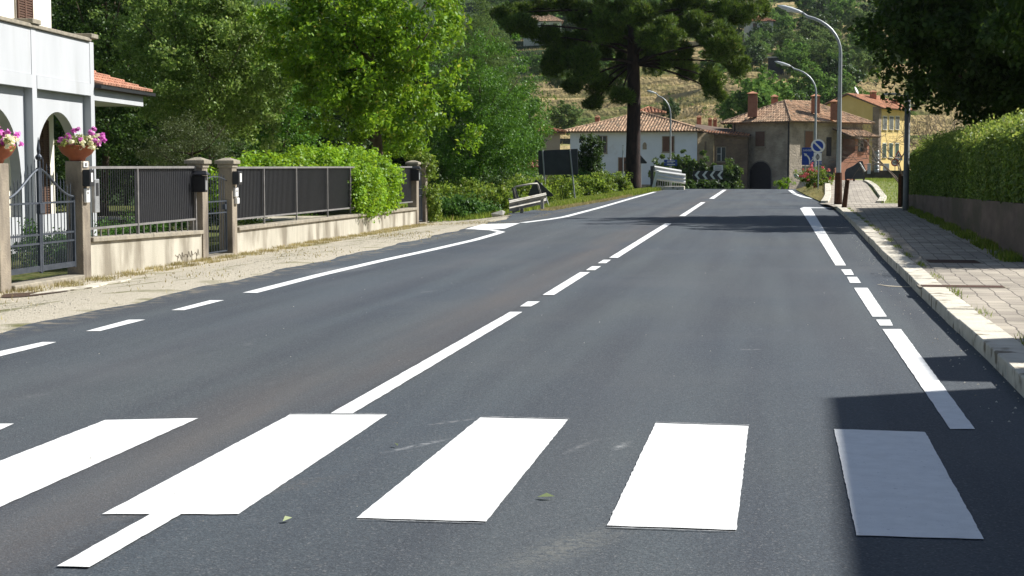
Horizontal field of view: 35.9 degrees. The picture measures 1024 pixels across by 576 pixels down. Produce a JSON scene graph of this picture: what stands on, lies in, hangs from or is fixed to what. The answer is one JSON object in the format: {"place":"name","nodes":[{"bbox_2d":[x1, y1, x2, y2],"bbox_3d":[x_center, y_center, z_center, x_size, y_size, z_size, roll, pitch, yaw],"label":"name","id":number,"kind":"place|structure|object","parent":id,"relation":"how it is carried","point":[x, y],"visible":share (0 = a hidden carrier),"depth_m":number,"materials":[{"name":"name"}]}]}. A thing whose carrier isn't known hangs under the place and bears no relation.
{"place":"outdoors","nodes":[
{"label":"outdoors","id":0,"kind":"place"},
{"bbox_2d":[0,0,155,253],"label":"house","id":1,"kind":"structure","parent":0,"point":[47,71],"depth_m":33.50,"materials":[{"name":"white paint"}]},
{"bbox_2d":[14,0,33,17],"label":"window","id":2,"kind":"structure","parent":1,"relation":"in","point":[23,8],"depth_m":37.42,"materials":[{"name":"wood"}]},
{"bbox_2d":[39,120,49,213],"bbox_3d":[-11.504,-2.673,38.801,0.067,2.916,0.826,0,4,3],"label":"porch door","id":3,"kind":"structure","parent":1,"relation":"in","point":[44,136],"depth_m":38.88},
{"bbox_2d":[98,215,507,221],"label":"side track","id":4,"kind":"structure","parent":0,"point":[278,218],"depth_m":52.25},
{"bbox_2d":[11,0,990,281],"bbox_3d":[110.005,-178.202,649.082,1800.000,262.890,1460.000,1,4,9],"label":"ground","id":5,"kind":"structure","parent":0,"point":[689,88],"depth_m":301.64,"materials":[{"name":"beige soil"}]},
{"bbox_2d":[0,163,11,292],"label":"gate pillar","id":6,"kind":"structure","parent":5,"relation":"on","point":[5,267],"depth_m":21.80,"materials":[{"name":"concrete"}]},
{"bbox_2d":[0,128,23,162],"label":"flower bowl","id":7,"kind":"object","parent":6,"relation":"on","point":[7,145],"visible":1,"depth_m":21.63,"materials":[{"name":"ceramic"}]},
{"bbox_2d":[9,138,75,275],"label":"double gate","id":8,"kind":"structure","parent":6,"relation":"attached to","point":[40,267],"depth_m":23.06,"materials":[{"name":"metal"}]},
{"bbox_2d":[11,274,84,290],"bbox_3d":[-6.919,-0.021,23.183,0.360,0.200,2.272,1,4,9],"label":"threshold","id":9,"kind":"object","parent":5,"relation":"on","point":[50,280],"visible":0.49,"depth_m":23.09,"materials":[{"name":"concrete"}]},
{"bbox_2d":[11,217,95,266],"bbox_3d":[-7.996,-0.658,27.693,1.506,1.184,1.902,2,5,23],"label":"garden shrub","id":10,"kind":"object","parent":5,"relation":"on","point":[34,229],"visible":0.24,"depth_m":27.37,"materials":[{"name":"green plant"}]},
{"bbox_2d":[65,161,90,277],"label":"gate pillar","id":11,"kind":"structure","parent":5,"relation":"on","point":[74,173],"depth_m":24.28,"materials":[{"name":"concrete"}]},
{"bbox_2d":[53,126,106,160],"bbox_3d":[-6.679,-2.224,24.335,0.762,0.535,0.887,1,4,9],"label":"flower bowl","id":12,"kind":"object","parent":11,"relation":"on","point":[79,147],"visible":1,"depth_m":24.16,"materials":[{"name":"ceramic"}]},
{"bbox_2d":[51,0,204,215],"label":"lime tree","id":13,"kind":"object","parent":5,"relation":"on","point":[110,147],"visible":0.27,"depth_m":60.00,"materials":[{"name":"green plant"}]},
{"bbox_2d":[93,208,188,234],"bbox_3d":[-7.399,-1.107,33.219,2.301,1.221,2.992,1,4,9],"label":"garden shrub","id":14,"kind":"object","parent":5,"relation":"on","point":[146,228],"visible":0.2,"depth_m":32.23,"materials":[{"name":"green plant"}]},
{"bbox_2d":[91,230,203,277],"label":"boundary wall","id":15,"kind":"structure","parent":5,"relation":"on","point":[110,254],"depth_m":26.56,"materials":[{"name":"concrete"}]},
{"bbox_2d":[89,166,196,236],"bbox_3d":[-6.268,-1.444,26.920,0.075,1.260,4.824,1,4,9],"label":"metal fence","id":16,"kind":"object","parent":15,"relation":"on","point":[164,194],"visible":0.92,"depth_m":27.36,"materials":[{"name":"metal"}]},
{"bbox_2d":[98,19,252,189],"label":"oak tree","id":17,"kind":"object","parent":5,"relation":"on","point":[143,145],"visible":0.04,"depth_m":84.80,"materials":[{"name":"green plant"}]},
{"bbox_2d":[122,108,251,215],"bbox_3d":[-8.535,-2.814,41.851,3.397,3.864,2.943,1,4,9],"label":"conifer shrub","id":18,"kind":"object","parent":5,"relation":"on","point":[184,129],"visible":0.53,"depth_m":41.55,"materials":[{"name":"green plant"}]},
{"bbox_2d":[88,0,298,216],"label":"birch tree","id":19,"kind":"object","parent":5,"relation":"on","point":[205,31],"visible":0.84,"depth_m":52.88,"materials":[{"name":"green plant"}]},
{"bbox_2d":[184,157,211,258],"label":"gate pillar","id":20,"kind":"structure","parent":5,"relation":"on","point":[200,164],"depth_m":29.36,"materials":[{"name":"concrete"}]},
{"bbox_2d":[192,171,209,191],"bbox_3d":[-5.808,-1.970,29.207,0.410,0.396,0.178,1,4,9],"label":"mailbox","id":21,"kind":"object","parent":20,"relation":"attached to","point":[200,183],"visible":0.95,"depth_m":29.16,"materials":[{"name":"black metal"}]},
{"bbox_2d":[207,173,233,258],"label":"narrow gate","id":22,"kind":"structure","parent":5,"relation":"on","point":[224,207],"depth_m":30.47,"materials":[{"name":"metal"}]},
{"bbox_2d":[215,158,239,254],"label":"gate pillar","id":23,"kind":"structure","parent":5,"relation":"on","point":[227,167],"depth_m":30.94,"materials":[{"name":"concrete"}]},
{"bbox_2d":[197,136,273,230],"bbox_3d":[-7.540,-2.514,42.779,2.915,3.191,2.426,1,4,9],"label":"garden shrub","id":24,"kind":"object","parent":5,"relation":"on","point":[235,150],"visible":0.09,"depth_m":42.61,"materials":[{"name":"green plant"}]},
{"bbox_2d":[0,215,511,332],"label":"verge","id":25,"kind":"structure","parent":5,"relation":"on","point":[151,288],"depth_m":21.48,"materials":[{"name":"beige gravel"}]},
{"bbox_2d":[30,279,130,294],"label":"concrete slabs","id":26,"kind":"structure","parent":25,"relation":"on","point":[88,286],"depth_m":21.93,"materials":[{"name":"concrete"}]},
{"bbox_2d":[0,222,435,293],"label":"wall grass","id":27,"kind":"structure","parent":25,"relation":"on","point":[186,263],"depth_m":28.62,"materials":[{"name":"plant"}]},
{"bbox_2d":[0,217,508,321],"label":"verge stones","id":28,"kind":"object","parent":25,"relation":"on","point":[222,268],"visible":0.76,"depth_m":23.43,"materials":[{"name":"beige gravel"}]},
{"bbox_2d":[0,213,550,320],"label":"verge weeds","id":29,"kind":"object","parent":25,"relation":"on","point":[312,252],"visible":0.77,"depth_m":31.45,"materials":[{"name":"green plant"}]},
{"bbox_2d":[508,183,545,212],"bbox_3d":[0.460,-2.697,47.813,1.383,0.977,0.532,-2,5,-22],"label":"broken guardrail","id":30,"kind":"object","parent":25,"relation":"on","point":[516,203],"visible":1,"depth_m":47.76,"materials":[{"name":"metal"}]},
{"bbox_2d":[201,0,334,215],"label":"birch tree","id":31,"kind":"object","parent":5,"relation":"on","point":[290,117],"visible":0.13,"depth_m":61.27,"materials":[{"name":"green plant"}]},
{"bbox_2d":[207,141,406,223],"bbox_3d":[-4.674,-2.589,38.992,2.067,2.182,13.704,1,4,9],"label":"ivy hedge","id":32,"kind":"object","parent":5,"relation":"on","point":[373,194],"visible":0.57,"depth_m":40.49,"materials":[{"name":"green plant"}]},
{"bbox_2d":[239,64,383,213],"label":"oak tree","id":33,"kind":"object","parent":5,"relation":"on","point":[343,138],"visible":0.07,"depth_m":84.65,"materials":[{"name":"green plant"}]},
{"bbox_2d":[237,207,417,253],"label":"boundary wall","id":34,"kind":"structure","parent":5,"relation":"on","point":[252,237],"depth_m":36.41,"materials":[{"name":"concrete"}]},
{"bbox_2d":[236,166,412,223],"bbox_3d":[-4.257,-2.372,38.966,0.075,1.250,15.770,1,4,9],"label":"metal fence","id":35,"kind":"object","parent":34,"relation":"on","point":[263,192],"visible":0.69,"depth_m":35.40,"materials":[{"name":"metal"}]},
{"bbox_2d":[245,0,487,164],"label":"walnut tree","id":36,"kind":"object","parent":5,"relation":"on","point":[360,90],"visible":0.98,"depth_m":50.06,"materials":[{"name":"green plant"}]},
{"bbox_2d":[405,160,420,223],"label":"gate pillar","id":37,"kind":"structure","parent":5,"relation":"on","point":[415,193],"depth_m":46.82,"materials":[{"name":"concrete"}]},
{"bbox_2d":[418,161,429,222],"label":"gate pillar","id":38,"kind":"structure","parent":5,"relation":"on","point":[424,180],"depth_m":48.02,"materials":[{"name":"concrete"}]},
{"bbox_2d":[404,147,443,222],"bbox_3d":[-2.545,-3.075,48.346,1.337,2.476,0.939,-4,6,-41],"label":"ivy","id":39,"kind":"object","parent":38,"relation":"attached to","point":[430,195],"visible":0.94,"depth_m":48.22,"materials":[{"name":"green plant"}]},
{"bbox_2d":[383,112,492,189],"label":"oak tree","id":40,"kind":"object","parent":5,"relation":"on","point":[401,160],"visible":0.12,"depth_m":77.55,"materials":[{"name":"green plant"}]},
{"bbox_2d":[433,177,494,199],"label":"shrub","id":41,"kind":"object","parent":5,"relation":"on","point":[445,189],"visible":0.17,"depth_m":58.57,"materials":[{"name":"green plant"}]},
{"bbox_2d":[428,190,503,219],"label":"shrub","id":42,"kind":"object","parent":5,"relation":"on","point":[456,206],"visible":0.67,"depth_m":50.48,"materials":[{"name":"green plant"}]},
{"bbox_2d":[417,0,521,125],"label":"willow tree","id":43,"kind":"object","parent":5,"relation":"on","point":[488,60],"visible":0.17,"depth_m":100.21,"materials":[{"name":"green plant"}]},
{"bbox_2d":[443,181,525,211],"bbox_3d":[-0.744,-3.005,53.822,2.842,1.264,2.393,-2,5,-25],"label":"shrub","id":44,"kind":"object","parent":5,"relation":"on","point":[501,195],"visible":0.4,"depth_m":53.25,"materials":[{"name":"green plant"}]},
{"bbox_2d":[417,30,556,193],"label":"acacia tree","id":45,"kind":"object","parent":5,"relation":"on","point":[487,154],"visible":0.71,"depth_m":72.24,"materials":[{"name":"green plant"}]},
{"bbox_2d":[475,167,533,189],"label":"shrub","id":46,"kind":"object","parent":5,"relation":"on","point":[495,180],"visible":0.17,"depth_m":64.52,"materials":[{"name":"green plant"}]},
{"bbox_2d":[485,80,555,180],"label":"acacia tree","id":47,"kind":"object","parent":5,"relation":"on","point":[535,119],"visible":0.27,"depth_m":80.14,"materials":[{"name":"green plant"}]},
{"bbox_2d":[496,173,558,202],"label":"shrub","id":48,"kind":"object","parent":5,"relation":"on","point":[524,190],"visible":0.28,"depth_m":60.38,"materials":[{"name":"green plant"}]},
{"bbox_2d":[523,14,563,45],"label":"hill house","id":49,"kind":"structure","parent":5,"relation":"on","point":[549,19],"depth_m":431.45,"materials":[{"name":"beige paint"}]},
{"bbox_2d":[430,187,661,220],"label":"verge grass","id":50,"kind":"structure","parent":5,"relation":"on","point":[594,197],"depth_m":59.91,"materials":[{"name":"green plant"}]},
{"bbox_2d":[535,128,565,182],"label":"house","id":51,"kind":"structure","parent":5,"relation":"on","point":[553,143],"depth_m":151.25,"materials":[{"name":"paint"}]},
{"bbox_2d":[538,149,577,197],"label":"billboard","id":52,"kind":"object","parent":5,"relation":"on","point":[559,162],"visible":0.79,"depth_m":69.42},
{"bbox_2d":[541,175,585,199],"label":"shrub","id":53,"kind":"object","parent":5,"relation":"on","point":[565,186],"visible":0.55,"depth_m":72.07,"materials":[{"name":"green plant"}]},
{"bbox_2d":[545,100,583,134],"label":"hillside tree","id":54,"kind":"object","parent":5,"relation":"on","point":[557,120],"visible":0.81,"depth_m":250.64,"materials":[{"name":"green plant"}]},
{"bbox_2d":[536,194,632,210],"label":"verge dry grass","id":55,"kind":"structure","parent":5,"relation":"on","point":[577,204],"depth_m":57.40,"materials":[{"name":"plant"}]},
{"bbox_2d":[578,132,605,176],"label":"roadside tree","id":56,"kind":"object","parent":5,"relation":"on","point":[589,161],"visible":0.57,"depth_m":99.90,"materials":[{"name":"green plant"}]},
{"bbox_2d":[573,170,618,195],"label":"shrub","id":57,"kind":"object","parent":5,"relation":"on","point":[596,184],"visible":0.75,"depth_m":79.92,"materials":[{"name":"green plant"}]},
{"bbox_2d":[598,169,633,192],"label":"shrub","id":58,"kind":"object","parent":5,"relation":"on","point":[621,181],"visible":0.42,"depth_m":85.80,"materials":[{"name":"green plant"}]},
{"bbox_2d":[487,0,771,188],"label":"pine tree","id":59,"kind":"object","parent":5,"relation":"on","point":[635,35],"visible":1,"depth_m":94.13,"materials":[{"name":"green plant"}]},
{"bbox_2d":[565,111,717,187],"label":"white house","id":60,"kind":"structure","parent":5,"relation":"on","point":[654,138],"depth_m":171.24,"materials":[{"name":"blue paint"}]},
{"bbox_2d":[650,166,685,187],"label":"bridge guardrail","id":61,"kind":"object","parent":5,"relation":"on","point":[669,175],"visible":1,"depth_m":94.68,"materials":[{"name":"silver metal"}]},
{"bbox_2d":[659,97,680,118],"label":"broadleaf tree","id":62,"kind":"object","parent":5,"relation":"on","point":[675,108],"visible":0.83,"depth_m":257.12,"materials":[{"name":"green plant"}]},
{"bbox_2d":[478,3,902,144],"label":"field grass","id":63,"kind":"structure","parent":5,"relation":"on","point":[661,94],"depth_m":314.90,"materials":[{"name":"beige plant"}]},
{"bbox_2d":[666,149,716,181],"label":"fig bush","id":64,"kind":"object","parent":5,"relation":"on","point":[688,164],"visible":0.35,"depth_m":148.08,"materials":[{"name":"green plant"}]},
{"bbox_2d":[683,179,729,188],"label":"fig bush","id":65,"kind":"object","parent":5,"relation":"on","point":[700,184],"visible":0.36,"depth_m":136.17,"materials":[{"name":"green plant"}]},
{"bbox_2d":[695,124,750,188],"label":"annex house","id":66,"kind":"structure","parent":5,"relation":"on","point":[723,145],"depth_m":170.13,"materials":[{"name":"paint"}]},
{"bbox_2d":[716,158,744,188],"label":"fig bush","id":67,"kind":"object","parent":5,"relation":"on","point":[732,173],"visible":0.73,"depth_m":143.69,"materials":[{"name":"green plant"}]},
{"bbox_2d":[716,75,774,119],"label":"broadleaf tree","id":68,"kind":"object","parent":5,"relation":"on","point":[764,91],"visible":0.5,"depth_m":209.91,"materials":[{"name":"green plant"}]},
{"bbox_2d":[739,42,767,71],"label":"hillside tree","id":69,"kind":"object","parent":5,"relation":"on","point":[754,52],"visible":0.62,"depth_m":345.52,"materials":[{"name":"green plant"}]},
{"bbox_2d":[742,65,798,106],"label":"broadleaf tree","id":70,"kind":"object","parent":5,"relation":"on","point":[786,93],"visible":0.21,"depth_m":215.50,"materials":[{"name":"green plant"}]},
{"bbox_2d":[769,11,797,44],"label":"hillside tree","id":71,"kind":"object","parent":5,"relation":"on","point":[784,22],"visible":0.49,"depth_m":411.01,"materials":[{"name":"green plant"}]},
{"bbox_2d":[775,38,812,74],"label":"broadleaf tree","id":72,"kind":"object","parent":5,"relation":"on","point":[800,46],"visible":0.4,"depth_m":321.19,"materials":[{"name":"green plant"}]},
{"bbox_2d":[781,48,808,71],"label":"hillside tree","id":73,"kind":"object","parent":5,"relation":"on","point":[797,57],"visible":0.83,"depth_m":316.18,"materials":[{"name":"green plant"}]},
{"bbox_2d":[720,91,880,188],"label":"stone house","id":74,"kind":"structure","parent":5,"relation":"on","point":[781,133],"depth_m":169.68,"materials":[{"name":"stone"}]},
{"bbox_2d":[749,160,771,188],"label":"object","id":75,"kind":"structure","parent":74,"relation":"in","point":[760,173],"depth_m":169.94,"materials":[{"name":"metal"}]},
{"bbox_2d":[786,57,833,99],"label":"broadleaf tree","id":76,"kind":"object","parent":5,"relation":"on","point":[816,76],"visible":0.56,"depth_m":271.08,"materials":[{"name":"green plant"}]},
{"bbox_2d":[793,20,826,41],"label":"hillside tree","id":77,"kind":"object","parent":5,"relation":"on","point":[804,31],"visible":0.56,"depth_m":377.96,"materials":[{"name":"green plant"}]},
{"bbox_2d":[795,6,838,35],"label":"hillside tree","id":78,"kind":"object","parent":5,"relation":"on","point":[820,16],"visible":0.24,"depth_m":402.55,"materials":[{"name":"green plant"}]},
{"bbox_2d":[808,38,843,72],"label":"hillside tree","id":79,"kind":"object","parent":5,"relation":"on","point":[815,52],"visible":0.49,"depth_m":320.07,"materials":[{"name":"green plant"}]},
{"bbox_2d":[819,52,865,87],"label":"broadleaf tree","id":80,"kind":"object","parent":5,"relation":"on","point":[828,64],"visible":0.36,"depth_m":290.29,"materials":[{"name":"green plant"}]},
{"bbox_2d":[823,0,862,30],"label":"hillside tree","id":81,"kind":"object","parent":5,"relation":"on","point":[836,10],"visible":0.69,"depth_m":432.40,"materials":[{"name":"green plant"}]},
{"bbox_2d":[837,1,878,38],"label":"hillside tree","id":82,"kind":"object","parent":5,"relation":"on","point":[857,13],"visible":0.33,"depth_m":396.87,"materials":[{"name":"green plant"}]},
{"bbox_2d":[843,48,875,80],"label":"hillside tree","id":83,"kind":"object","parent":5,"relation":"on","point":[862,67],"visible":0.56,"depth_m":306.16,"materials":[{"name":"green plant"}]},
{"bbox_2d":[823,90,914,170],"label":"yellow house","id":84,"kind":"structure","parent":5,"relation":"on","point":[872,106],"depth_m":201.18,"materials":[{"name":"paint"}]},
{"bbox_2d":[832,110,970,189],"bbox_3d":[14.245,-4.833,56.305,5.771,3.058,4.538,1,4,9],"label":"bare shrub","id":85,"kind":"object","parent":5,"relation":"on","point":[894,142],"visible":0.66,"depth_m":56.40,"materials":[{"name":"brown plant"}]},
{"bbox_2d":[834,204,1023,397],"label":"kerb","id":86,"kind":"structure","parent":5,"relation":"on","point":[1000,350],"depth_m":14.27,"materials":[{"name":"concrete"}]},
{"bbox_2d":[846,0,1023,128],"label":"shade tree","id":87,"kind":"object","parent":5,"relation":"on","point":[948,41],"visible":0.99,"depth_m":42.66,"materials":[{"name":"green plant"}]},
{"bbox_2d":[909,194,1023,261],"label":"garden wall","id":88,"kind":"structure","parent":5,"relation":"on","point":[1001,224],"depth_m":27.32,"materials":[{"name":"concrete"}]},
{"bbox_2d":[909,108,1023,202],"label":"clipped hedge","id":89,"kind":"object","parent":88,"relation":"on","point":[982,161],"visible":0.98,"depth_m":30.54,"materials":[{"name":"green plant"}]},
{"bbox_2d":[0,189,1023,575],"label":"road","id":90,"kind":"structure","parent":0,"point":[744,307],"depth_m":10.07,"materials":[{"name":"grey asphalt"}]},
{"bbox_2d":[0,300,222,355],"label":"dashed line","id":91,"kind":"object","parent":90,"relation":"on","point":[21,348],"visible":1,"depth_m":13.92,"materials":[{"name":"paint"}]},
{"bbox_2d":[58,190,725,566],"bbox_3d":[5.575,-2.408,49.572,0.292,0.001,89.272,1,4,9],"label":"line","id":92,"kind":"object","parent":90,"relation":"on","point":[116,542],"visible":1,"depth_m":9.84,"materials":[{"name":"paint"}]},
{"bbox_2d":[0,414,983,538],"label":"zebra crossing","id":93,"kind":"object","parent":90,"relation":"on","point":[899,483],"visible":1,"depth_m":7.39,"materials":[{"name":"paint"}]},
{"bbox_2d":[290,413,745,530],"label":"overspray lines","id":94,"kind":"object","parent":93,"relation":"on","point":[496,416],"visible":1,"depth_m":8.79,"materials":[{"name":"paint"}]},
{"bbox_2d":[243,190,813,292],"bbox_3d":[6.610,-2.842,55.205,9.044,0.001,77.080,1,4,9],"label":"edge line","id":95,"kind":"object","parent":90,"relation":"on","point":[491,227],"visible":0.95,"depth_m":28.03,"materials":[{"name":"paint"}]},
{"bbox_2d":[778,5,841,203],"bbox_3d":[10.134,-6.170,53.754,2.263,6.879,0.300,1,4,9],"label":"street lamp","id":96,"kind":"object","parent":90,"relation":"on","point":[838,189],"visible":0.95,"depth_m":53.56,"materials":[{"name":"metal"}]},
{"bbox_2d":[821,180,886,204],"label":"ramp kerb","id":97,"kind":"structure","parent":90,"relation":"on","point":[827,196],"depth_m":67.90,"materials":[{"name":"concrete"}]},
{"bbox_2d":[800,207,974,428],"bbox_3d":[6.684,-1.015,31.625,1.164,0.001,46.950,1,4,9],"label":"edge line","id":98,"kind":"object","parent":90,"relation":"on","point":[946,405],"visible":1,"depth_m":12.13,"materials":[{"name":"paint"}]},
{"bbox_2d":[797,186,824,199],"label":"grass island","id":99,"kind":"structure","parent":0,"point":[813,191],"depth_m":78.49,"materials":[{"name":"plant"}]},
{"bbox_2d":[793,162,834,189],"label":"rose bush","id":100,"kind":"object","parent":99,"relation":"on","point":[811,177],"visible":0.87,"depth_m":82.08,"materials":[{"name":"green plant"}]},
{"bbox_2d":[811,139,824,189],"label":"no parking sign","id":101,"kind":"object","parent":99,"relation":"on","point":[817,146],"visible":0.98,"depth_m":78.24,"materials":[{"name":"blue metal"}]},
{"bbox_2d":[825,180,877,204],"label":"ramp paving","id":102,"kind":"structure","parent":0,"point":[860,191],"depth_m":71.11,"materials":[{"name":"beige stone"}]},
{"bbox_2d":[845,161,865,180],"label":"ramp parapet","id":103,"kind":"structure","parent":102,"relation":"on","point":[850,172],"depth_m":90.75,"materials":[{"name":"metal"}]},
{"bbox_2d":[855,177,897,203],"bbox_3d":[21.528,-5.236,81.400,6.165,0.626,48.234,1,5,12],"label":"lawn grass","id":104,"kind":"structure","parent":0,"point":[888,181],"depth_m":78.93,"materials":[{"name":"green plant"}]},
{"bbox_2d":[847,207,1023,343],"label":"pavement","id":105,"kind":"structure","parent":0,"point":[919,239],"depth_m":21.18,"materials":[{"name":"beige stone"}]},
{"bbox_2d":[884,93,909,210],"bbox_3d":[11.630,-3.959,46.558,1.360,3.554,0.240,1,4,9],"label":"park lamp","id":106,"kind":"object","parent":105,"relation":"on","point":[905,206],"visible":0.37,"depth_m":46.51,"materials":[{"name":"metal"}]},
{"bbox_2d":[848,207,1023,345],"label":"kerb weeds","id":107,"kind":"object","parent":105,"relation":"on","point":[919,263],"visible":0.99,"depth_m":20.59,"materials":[{"name":"green plant"}]},
{"bbox_2d":[907,206,1022,261],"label":"wall foot weeds","id":108,"kind":"object","parent":105,"relation":"on","point":[992,246],"depth_m":27.96,"materials":[{"name":"green plant"}]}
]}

